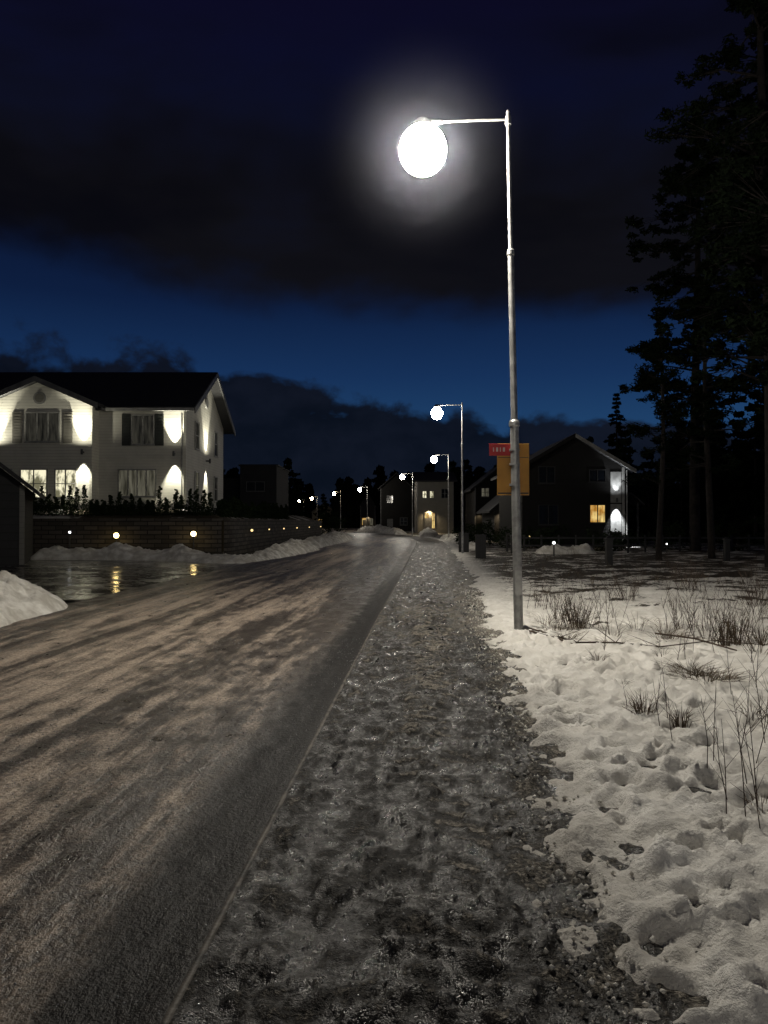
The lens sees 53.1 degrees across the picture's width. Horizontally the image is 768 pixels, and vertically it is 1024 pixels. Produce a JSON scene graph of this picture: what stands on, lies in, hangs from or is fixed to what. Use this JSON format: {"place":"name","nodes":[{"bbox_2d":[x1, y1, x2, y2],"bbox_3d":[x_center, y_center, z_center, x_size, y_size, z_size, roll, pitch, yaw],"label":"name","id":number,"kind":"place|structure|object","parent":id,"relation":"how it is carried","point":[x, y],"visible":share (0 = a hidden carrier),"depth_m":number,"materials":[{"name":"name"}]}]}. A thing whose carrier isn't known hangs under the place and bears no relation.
{"place":"outdoors","nodes":[
{"label":"outdoors","id":0,"kind":"place"},
{"bbox_2d":[0,561,244,599],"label":"side street","id":1,"kind":"structure","parent":0,"point":[73,580],"depth_m":24.60,"materials":[{"name":"asphalt"}]},
{"bbox_2d":[31,549,263,602],"bbox_3d":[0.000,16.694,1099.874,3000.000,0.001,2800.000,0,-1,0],"label":"ground","id":2,"kind":"structure","parent":0,"point":[68,601],"depth_m":34.73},
{"bbox_2d":[0,462,44,565],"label":"garage","id":3,"kind":"structure","parent":2,"relation":"on","point":[16,522],"depth_m":28.87,"materials":[{"name":"wood"}]},
{"bbox_2d":[19,485,24,564],"bbox_3d":[-15.705,0.483,28.107,4.630,3.000,0.068,0,-1,-22],"label":"garage door","id":4,"kind":"structure","parent":3,"relation":"in","point":[22,487],"depth_m":28.91,"materials":[{"name":"grey"}]},
{"bbox_2d":[31,539,319,563],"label":"snow bank","id":5,"kind":"structure","parent":2,"relation":"on","point":[176,552],"depth_m":33.71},
{"bbox_2d":[33,518,321,554],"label":"retaining wall","id":6,"kind":"structure","parent":2,"relation":"on","point":[159,534],"depth_m":37.99,"materials":[{"name":"brick"}]},
{"bbox_2d":[191,530,195,548],"bbox_3d":[-9.250,1.553,37.282,0.292,1.310,0.299,0,-1,0],"label":"garden lamp","id":7,"kind":"object","parent":2,"relation":"on","point":[193,533],"visible":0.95,"depth_m":37.24,"materials":[{"name":"white"}]},
{"bbox_2d":[310,504,331,522],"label":"distant villa","id":8,"kind":"object","parent":2,"relation":"on","point":[316,510],"visible":0.16,"depth_m":240.02,"materials":[{"name":"grey"}]},
{"bbox_2d":[358,493,377,527],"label":"distant cottage","id":9,"kind":"structure","parent":2,"relation":"on","point":[362,507],"depth_m":176.01,"materials":[{"name":"wood"}]},
{"bbox_2d":[360,505,366,527],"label":"door and corners","id":10,"kind":"structure","parent":9,"relation":"in","point":[364,521],"depth_m":175.94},
{"bbox_2d":[223,454,531,532],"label":"garden trees","id":11,"kind":"object","parent":2,"relation":"on","point":[350,511],"visible":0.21,"depth_m":124.55,"materials":[{"name":"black plant"}]},
{"bbox_2d":[381,474,411,530],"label":"walls","id":12,"kind":"structure","parent":2,"relation":"on","point":[397,488],"depth_m":132.03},
{"bbox_2d":[380,488,392,527],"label":"door and corners","id":13,"kind":"structure","parent":12,"relation":"attached to","point":[389,522],"depth_m":131.93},
{"bbox_2d":[387,496,392,502],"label":"window glass","id":14,"kind":"object","parent":12,"relation":"in","point":[389,499],"visible":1,"depth_m":132.03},
{"bbox_2d":[378,472,413,491],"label":"roof","id":15,"kind":"structure","parent":12,"relation":"on","point":[390,478],"depth_m":131.60,"materials":[{"name":"tile"}]},
{"bbox_2d":[414,482,452,533],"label":"walls","id":16,"kind":"structure","parent":2,"relation":"on","point":[437,505],"depth_m":106.02,"materials":[{"name":"grey"}]},
{"bbox_2d":[411,472,456,485],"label":"roof","id":17,"kind":"structure","parent":16,"relation":"on","point":[430,476],"depth_m":108.11,"materials":[{"name":"tile"}]},
{"bbox_2d":[417,482,453,533],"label":"door and corners","id":18,"kind":"structure","parent":16,"relation":"attached to","point":[428,522],"depth_m":105.94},
{"bbox_2d":[442,489,447,497],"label":"window glass","id":19,"kind":"object","parent":16,"relation":"in","point":[444,491],"visible":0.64,"depth_m":106.03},
{"bbox_2d":[226,462,676,526],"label":"distant forest","id":20,"kind":"object","parent":2,"relation":"on","point":[379,480],"visible":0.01,"depth_m":269.92,"materials":[{"name":"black plant"}]},
{"bbox_2d":[458,533,469,551],"bbox_3d":[4.150,1.669,39.981,0.560,1.150,0.460,0,-1,0],"label":"utility cabinet","id":21,"kind":"object","parent":2,"relation":"on","point":[466,542],"visible":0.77,"depth_m":39.77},
{"bbox_2d":[474,535,486,558],"bbox_3d":[4.150,1.564,32.982,0.480,1.170,0.410,0,-1,0],"label":"utility cabinet","id":22,"kind":"object","parent":2,"relation":"on","point":[480,546],"visible":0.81,"depth_m":32.80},
{"bbox_2d":[465,470,496,534],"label":"walls","id":23,"kind":"structure","parent":2,"relation":"on","point":[481,502],"depth_m":88.05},
{"bbox_2d":[475,488,475,527],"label":"door and corners","id":24,"kind":"structure","parent":23,"relation":"attached to","point":[475,507],"depth_m":87.97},
{"bbox_2d":[463,467,496,492],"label":"roof","id":25,"kind":"structure","parent":23,"relation":"on","point":[480,480],"depth_m":91.06,"materials":[{"name":"tile"}]},
{"bbox_2d":[482,488,488,495],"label":"window glass","id":26,"kind":"object","parent":23,"relation":"in","point":[483,490],"visible":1,"depth_m":88.03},
{"bbox_2d":[482,505,498,541],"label":"walls","id":27,"kind":"structure","parent":2,"relation":"on","point":[493,515],"depth_m":64.53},
{"bbox_2d":[476,495,498,513],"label":"roof","id":28,"kind":"structure","parent":27,"relation":"on","point":[490,505],"depth_m":67.98,"materials":[{"name":"tile"}]},
{"bbox_2d":[317,510,764,551],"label":"garden shrubs","id":29,"kind":"object","parent":2,"relation":"on","point":[548,532],"visible":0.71,"depth_m":45.64,"materials":[{"name":"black plant"}]},
{"bbox_2d":[499,438,621,546],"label":"walls","id":30,"kind":"structure","parent":2,"relation":"on","point":[573,460],"depth_m":50.02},
{"bbox_2d":[538,466,555,483],"bbox_3d":[10.600,-2.395,49.981,1.180,1.170,0.108,0,-1,0],"label":"window frame","id":31,"kind":"object","parent":30,"relation":"attached to","point":[546,482],"visible":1,"depth_m":49.97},
{"bbox_2d":[539,467,553,481],"bbox_3d":[10.600,-2.419,50.031,1.000,1.000,0.010,0,-1,0],"label":"window glass","id":32,"kind":"object","parent":31,"relation":"in","point":[542,474],"visible":1,"depth_m":50.03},
{"bbox_2d":[538,505,558,525],"bbox_3d":[10.700,0.205,49.946,1.380,1.370,0.108,0,-1,0],"label":"window frame","id":33,"kind":"object","parent":30,"relation":"attached to","point":[548,524],"visible":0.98,"depth_m":49.93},
{"bbox_2d":[539,506,557,523],"bbox_3d":[10.700,0.181,49.995,1.200,1.200,0.010,0,-1,0],"label":"window glass","id":34,"kind":"object","parent":33,"relation":"in","point":[543,514],"visible":1,"depth_m":49.99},
{"bbox_2d":[491,435,632,480],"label":"roof","id":35,"kind":"structure","parent":30,"relation":"on","point":[535,454],"depth_m":50.58,"materials":[{"name":"tile"}]},
{"bbox_2d":[521,433,621,503],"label":"trim","id":36,"kind":"structure","parent":30,"relation":"attached to","point":[556,446],"depth_m":49.30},
{"bbox_2d":[588,469,606,482],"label":"window frame","id":37,"kind":"object","parent":30,"relation":"attached to","point":[597,481],"visible":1,"depth_m":49.97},
{"bbox_2d":[590,470,604,480],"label":"window glass","id":38,"kind":"object","parent":37,"relation":"in","point":[593,475],"visible":1,"depth_m":50.02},
{"bbox_2d":[589,504,606,523],"bbox_3d":[13.900,0.135,49.947,1.130,1.270,0.108,0,-1,0],"label":"window frame","id":39,"kind":"object","parent":30,"relation":"attached to","point":[590,522],"visible":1,"depth_m":49.94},
{"bbox_2d":[590,505,604,521],"bbox_3d":[13.900,0.111,49.996,0.950,1.100,0.010,0,-1,0],"label":"window glass","id":40,"kind":"object","parent":39,"relation":"in","point":[601,513],"visible":1,"depth_m":49.99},
{"bbox_2d":[576,434,636,540],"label":"corner trim","id":41,"kind":"structure","parent":30,"relation":"attached to","point":[606,453],"depth_m":49.91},
{"bbox_2d":[610,472,621,531],"bbox_3d":[15.100,-0.669,49.997,0.700,3.900,0.027,0,-1,0],"label":"pale panel","id":42,"kind":"object","parent":30,"relation":"attached to","point":[615,485],"visible":0.79,"depth_m":49.99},
{"bbox_2d":[625,492,644,546],"bbox_3d":[16.300,0.505,51.798,1.800,3.600,2.400,0,-1,0],"label":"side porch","id":43,"kind":"object","parent":30,"relation":"attached to","point":[634,500],"visible":0.67,"depth_m":50.79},
{"bbox_2d":[604,536,613,564],"bbox_3d":[7.900,1.452,26.983,0.286,1.230,0.286,0,-1,0],"label":"gate post","id":44,"kind":"object","parent":2,"relation":"on","point":[608,547],"visible":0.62,"depth_m":26.88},
{"bbox_2d":[603,393,640,507],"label":"spruce tree","id":45,"kind":"object","parent":2,"relation":"on","point":[616,407],"visible":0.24,"depth_m":90.01,"materials":[{"name":"green plant"}]},
{"bbox_2d":[586,391,764,544],"bbox_3d":[34.700,-3.152,66.130,32.278,13.333,29.877,0,-1,0],"label":"forest edge","id":46,"kind":"object","parent":2,"relation":"on","point":[741,497],"visible":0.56,"depth_m":61.32,"materials":[{"name":"green plant"}]},
{"bbox_2d":[722,537,730,560],"bbox_3d":[13.600,1.550,30.482,0.260,1.130,0.260,0,-1,0],"label":"gate post","id":47,"kind":"object","parent":2,"relation":"on","point":[726,548],"visible":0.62,"depth_m":30.38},
{"bbox_2d":[33,509,316,553],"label":"garden terrace","id":48,"kind":"structure","parent":0,"point":[291,517],"depth_m":39.22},
{"bbox_2d":[0,383,222,507],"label":"walls","id":49,"kind":"structure","parent":48,"relation":"on","point":[107,434],"depth_m":42.03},
{"bbox_2d":[12,412,21,442],"bbox_3d":[-19.600,-4.517,41.023,0.500,1.650,0.076,0,-1,0],"label":"shutter","id":50,"kind":"object","parent":49,"relation":"attached to","point":[16,427],"visible":1,"depth_m":41.00,"materials":[{"name":"grey"}]},
{"bbox_2d":[20,469,47,498],"bbox_3d":[-18.700,-1.492,40.968,1.530,1.620,0.108,0,-1,0],"label":"window frame","id":51,"kind":"object","parent":49,"relation":"attached to","point":[33,483],"visible":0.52,"depth_m":40.97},
{"bbox_2d":[21,470,45,496],"bbox_3d":[-18.700,-1.517,41.017,1.350,1.450,0.010,0,-1,0],"label":"window glass","id":52,"kind":"object","parent":51,"relation":"in","point":[39,476],"visible":0.57,"depth_m":41.02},
{"bbox_2d":[33,392,45,403],"bbox_3d":[-18.400,-6.092,41.051,0.680,0.680,0.068,0,-1,0],"label":"round vent rim","id":53,"kind":"object","parent":49,"relation":"attached to","point":[43,401],"visible":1,"depth_m":41.02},
{"bbox_2d":[35,393,43,401],"bbox_3d":[-18.400,-6.092,41.001,0.480,0.480,0.028,0,-1,0],"label":"round vent","id":54,"kind":"object","parent":53,"relation":"in","point":[39,397],"visible":1,"depth_m":40.99,"materials":[{"name":"grey"}]},
{"bbox_2d":[24,412,60,442],"bbox_3d":[-18.250,-4.517,41.009,1.930,1.670,0.108,0,-1,0],"label":"window frame","id":55,"kind":"object","parent":49,"relation":"attached to","point":[47,441],"visible":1,"depth_m":41.00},
{"bbox_2d":[26,413,58,440],"bbox_3d":[-18.250,-4.542,41.059,1.750,1.500,0.010,0,-1,0],"label":"window glass","id":56,"kind":"object","parent":55,"relation":"in","point":[42,426],"visible":1,"depth_m":41.05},
{"bbox_2d":[0,381,104,407],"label":"bay roof","id":57,"kind":"structure","parent":49,"relation":"attached to","point":[98,404],"depth_m":41.01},
{"bbox_2d":[0,376,96,407],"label":"bay barge boards","id":58,"kind":"object","parent":57,"relation":"attached to","point":[25,382],"visible":1,"depth_m":40.42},
{"bbox_2d":[53,469,76,498],"bbox_3d":[-17.000,-1.492,40.968,1.230,1.620,0.108,0,-1,0],"label":"window frame","id":59,"kind":"object","parent":49,"relation":"attached to","point":[65,483],"visible":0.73,"depth_m":40.97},
{"bbox_2d":[56,470,74,496],"bbox_3d":[-17.000,-1.517,41.017,1.050,1.450,0.010,0,-1,0],"label":"window glass","id":60,"kind":"object","parent":59,"relation":"in","point":[60,478],"visible":0.64,"depth_m":41.01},
{"bbox_2d":[63,412,72,442],"bbox_3d":[-16.900,-4.517,41.023,0.500,1.650,0.076,0,-1,0],"label":"shutter","id":61,"kind":"object","parent":49,"relation":"attached to","point":[67,427],"visible":1,"depth_m":41.00,"materials":[{"name":"grey"}]},
{"bbox_2d":[0,405,186,503],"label":"trim","id":62,"kind":"structure","parent":49,"relation":"attached to","point":[91,450],"depth_m":41.01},
{"bbox_2d":[0,372,233,433],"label":"roof","id":63,"kind":"structure","parent":49,"relation":"on","point":[146,389],"depth_m":44.94,"materials":[{"name":"tile"}]},
{"bbox_2d":[194,372,235,436],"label":"barge boards","id":64,"kind":"object","parent":63,"relation":"attached to","point":[205,394],"visible":1,"depth_m":46.57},
{"bbox_2d":[122,414,130,445],"bbox_3d":[-14.100,-4.503,42.023,0.480,1.750,0.076,0,-1,0],"label":"shutter","id":65,"kind":"object","parent":49,"relation":"attached to","point":[126,429],"visible":1,"depth_m":42.00,"materials":[{"name":"paint"}]},
{"bbox_2d":[117,469,156,497],"bbox_3d":[-13.500,-1.554,41.969,2.180,1.570,0.108,0,-1,0],"label":"window frame","id":66,"kind":"object","parent":49,"relation":"attached to","point":[136,496],"visible":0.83,"depth_m":41.97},
{"bbox_2d":[119,470,154,495],"bbox_3d":[-13.500,-1.578,42.018,2.000,1.400,0.010,0,-1,0],"label":"window glass","id":67,"kind":"object","parent":66,"relation":"in","point":[141,482],"visible":0.86,"depth_m":42.01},
{"bbox_2d":[130,414,154,445],"bbox_3d":[-13.200,-4.479,42.009,1.330,1.720,0.108,0,-1,0],"label":"window frame","id":68,"kind":"object","parent":49,"relation":"attached to","point":[143,415],"visible":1,"depth_m":42.00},
{"bbox_2d":[132,416,152,443],"bbox_3d":[-13.200,-4.503,42.058,1.150,1.550,0.010,0,-1,0],"label":"window glass","id":69,"kind":"object","parent":68,"relation":"in","point":[137,430],"visible":1,"depth_m":42.05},
{"bbox_2d":[105,408,193,494],"bbox_3d":[-12.630,-2.923,41.659,4.740,5.380,0.670,0,-1,0],"label":"gutter and downpipe","id":70,"kind":"object","parent":49,"relation":"attached to","point":[149,409],"visible":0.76,"depth_m":41.36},
{"bbox_2d":[155,414,163,445],"bbox_3d":[-12.300,-4.503,42.023,0.480,1.750,0.076,0,-1,0],"label":"shutter","id":71,"kind":"object","parent":49,"relation":"attached to","point":[159,429],"visible":1,"depth_m":42.00,"materials":[{"name":"paint"}]},
{"bbox_2d":[194,421,199,450],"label":"window frame","id":72,"kind":"object","parent":49,"relation":"attached to","point":[198,448],"visible":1,"depth_m":45.06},
{"bbox_2d":[196,423,197,447],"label":"window glass","id":73,"kind":"object","parent":72,"relation":"in","point":[196,434],"visible":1,"depth_m":44.72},
{"bbox_2d":[194,471,199,499],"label":"window frame","id":74,"kind":"object","parent":49,"relation":"attached to","point":[195,485],"visible":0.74,"depth_m":44.84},
{"bbox_2d":[214,476,217,502],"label":"window frame","id":75,"kind":"object","parent":49,"relation":"attached to","point":[216,489],"visible":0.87,"depth_m":49.55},
{"bbox_2d":[215,478,216,500],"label":"window glass","id":76,"kind":"object","parent":75,"relation":"in","point":[215,489],"visible":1,"depth_m":49.63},
{"bbox_2d":[214,431,218,457],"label":"window frame","id":77,"kind":"object","parent":49,"relation":"attached to","point":[216,444],"visible":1,"depth_m":49.56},
{"bbox_2d":[215,433,216,455],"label":"window glass","id":78,"kind":"object","parent":77,"relation":"in","point":[215,443],"visible":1,"depth_m":49.77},
{"bbox_2d":[41,505,215,509],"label":"plinth","id":79,"kind":"structure","parent":48,"relation":"on","point":[135,508],"depth_m":41.98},
{"bbox_2d":[33,485,289,518],"bbox_3d":[-17.586,-0.247,52.143,19.470,2.026,25.938,0,-1,0],"label":"thuja hedge","id":80,"kind":"object","parent":48,"relation":"on","point":[262,510],"visible":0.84,"depth_m":39.58,"materials":[{"name":"green plant"}]},
{"bbox_2d":[223,466,288,507],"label":"walls","id":81,"kind":"structure","parent":48,"relation":"on","point":[274,479],"depth_m":80.06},
{"bbox_2d":[246,482,264,491],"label":"window frame","id":82,"kind":"object","parent":81,"relation":"attached to","point":[255,488],"visible":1,"depth_m":79.97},
{"bbox_2d":[247,482,263,490],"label":"window glass","id":83,"kind":"object","parent":82,"relation":"in","point":[251,486],"visible":1,"depth_m":80.03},
{"bbox_2d":[223,464,289,478],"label":"roof","id":84,"kind":"structure","parent":81,"relation":"on","point":[283,468],"depth_m":79.92,"materials":[{"name":"tile"}]},
{"bbox_2d":[0,530,415,1023],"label":"road","id":85,"kind":"structure","parent":0,"point":[71,654],"depth_m":5.35,"materials":[{"name":"asphalt"}]},
{"bbox_2d":[0,570,67,626],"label":"snow bank","id":86,"kind":"structure","parent":85,"relation":"on","point":[21,599],"depth_m":13.45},
{"bbox_2d":[160,530,416,1023],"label":"kerb","id":87,"kind":"structure","parent":85,"relation":"on","point":[173,1006],"depth_m":3.47,"materials":[{"name":"concrete"}]},
{"bbox_2d":[305,531,352,547],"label":"snow bank","id":88,"kind":"structure","parent":85,"relation":"on","point":[329,539],"depth_m":56.75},
{"bbox_2d":[358,487,367,525],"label":"street lamp","id":89,"kind":"object","parent":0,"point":[359,488],"visible":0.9,"depth_m":127.95,"materials":[{"name":"metal"}]},
{"bbox_2d":[0,0,767,505],"label":"sky","id":90,"kind":"structure","parent":0,"point":[224,187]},
{"bbox_2d":[169,530,746,1023],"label":"footpath","id":91,"kind":"structure","parent":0,"point":[423,606],"depth_m":3.52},
{"bbox_2d":[0,637,627,1023],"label":"ice crystals","id":92,"kind":"object","parent":91,"relation":"on","point":[214,909],"visible":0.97,"depth_m":4.26,"materials":[{"name":"grey"}]},
{"bbox_2d":[333,491,340,527],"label":"street lamp","id":93,"kind":"object","parent":91,"relation":"on","point":[334,493],"visible":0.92,"depth_m":146.97,"materials":[{"name":"metal"}]},
{"bbox_2d":[356,524,406,534],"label":"snow bank","id":94,"kind":"structure","parent":91,"relation":"on","point":[379,529],"depth_m":112.13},
{"bbox_2d":[400,473,412,535],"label":"street lamp","id":95,"kind":"object","parent":91,"relation":"on","point":[402,476],"visible":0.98,"depth_m":92.97,"materials":[{"name":"metal"}]},
{"bbox_2d":[431,453,449,536],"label":"street lamp","id":96,"kind":"object","parent":91,"relation":"on","point":[433,459],"visible":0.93,"depth_m":66.96,"materials":[{"name":"metal"}]},
{"bbox_2d":[431,403,463,552],"bbox_3d":[3.209,-1.553,38.625,1.648,7.960,0.580,0,-1,0],"label":"street lamp","id":97,"kind":"object","parent":91,"relation":"on","point":[436,412],"visible":0.96,"depth_m":38.56,"materials":[{"name":"metal"}]},
{"bbox_2d":[458,590,666,1023],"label":"snow crumbs","id":98,"kind":"object","parent":91,"relation":"on","point":[544,917],"visible":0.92,"depth_m":3.52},
{"bbox_2d":[322,527,767,1023],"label":"snow field","id":99,"kind":"structure","parent":0,"point":[705,848],"depth_m":5.11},
{"bbox_2d":[419,527,437,536],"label":"snow bank","id":100,"kind":"structure","parent":99,"relation":"on","point":[428,532],"depth_m":88.09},
{"bbox_2d":[440,534,474,549],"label":"snow bank","id":101,"kind":"structure","parent":99,"relation":"on","point":[451,538],"depth_m":61.88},
{"bbox_2d":[399,110,522,629],"bbox_3d":[0.622,-2.493,11.235,3.500,9.140,3.500,-1,-1,0],"label":"street lamp","id":102,"kind":"object","parent":99,"relation":"on","point":[422,149],"visible":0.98,"depth_m":11.15,"materials":[{"name":"metal"}]},
{"bbox_2d":[489,444,528,494],"bbox_3d":[1.840,-0.627,11.226,0.590,0.760,0.168,0,-1,0],"label":"traffic sign","id":103,"kind":"object","parent":102,"relation":"attached to","point":[502,452],"visible":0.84,"depth_m":11.29,"materials":[{"name":"metal"}]},
{"bbox_2d":[535,543,596,554],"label":"snow bank","id":104,"kind":"structure","parent":99,"relation":"on","point":[585,548],"depth_m":37.78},
{"bbox_2d":[483,539,767,828],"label":"bare weeds","id":105,"kind":"object","parent":99,"relation":"on","point":[747,711],"visible":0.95,"depth_m":6.79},
{"bbox_2d":[496,552,767,814],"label":"dry grass","id":106,"kind":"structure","parent":99,"relation":"on","point":[682,724],"depth_m":9.84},
{"bbox_2d":[506,535,764,552],"bbox_3d":[16.259,1.719,39.980,19.799,1.050,0.080,0,-1,0],"label":"garden fence","id":107,"kind":"object","parent":99,"relation":"on","point":[627,538],"visible":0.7,"depth_m":39.96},
{"bbox_2d":[523,587,766,650],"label":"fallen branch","id":108,"kind":"object","parent":99,"relation":"on","point":[561,637],"visible":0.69,"depth_m":9.76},
{"bbox_2d":[527,549,767,645],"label":"bare bush","id":109,"kind":"object","parent":99,"relation":"on","point":[573,610],"visible":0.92,"depth_m":11.54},
{"bbox_2d":[622,311,690,559],"bbox_3d":[11.393,-3.060,32.118,2.777,10.607,3.663,0,-1,0],"label":"pine tree","id":110,"kind":"object","parent":99,"relation":"on","point":[655,353],"visible":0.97,"depth_m":32.00,"materials":[{"name":"green plant"}]},
{"bbox_2d":[618,99,762,550],"bbox_3d":[16.357,-9.647,40.500,7.808,24.006,6.961,0,-1,16],"label":"pine tree","id":111,"kind":"object","parent":99,"relation":"on","point":[677,281],"visible":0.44,"depth_m":39.91,"materials":[{"name":"green plant"}]},
{"bbox_2d":[631,260,763,558],"bbox_3d":[13.960,-4.484,34.049,5.249,13.508,6.402,0,-1,0],"label":"pine tree","id":112,"kind":"object","parent":99,"relation":"on","point":[707,435],"visible":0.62,"depth_m":33.86,"materials":[{"name":"green plant"}]},
{"bbox_2d":[644,0,767,566],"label":"pine tree","id":113,"kind":"object","parent":99,"relation":"on","point":[724,300],"visible":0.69,"depth_m":25.62,"materials":[{"name":"green plant"}]},
{"bbox_2d":[653,0,767,396],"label":"pine tree","id":114,"kind":"object","parent":99,"relation":"on","point":[685,303],"visible":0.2,"depth_m":29.28,"materials":[{"name":"green plant"}]},
{"bbox_2d":[686,149,764,454],"bbox_3d":[19.491,-10.212,35.736,10.243,25.005,9.058,0,-1,27],"label":"pine tree","id":115,"kind":"object","parent":99,"relation":"on","point":[738,350],"visible":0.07,"depth_m":36.32,"materials":[{"name":"green plant"}]},
{"bbox_2d":[694,21,767,385],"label":"pine tree","id":116,"kind":"object","parent":99,"relation":"on","point":[754,241],"visible":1,"depth_m":21.49,"materials":[{"name":"green plant"}]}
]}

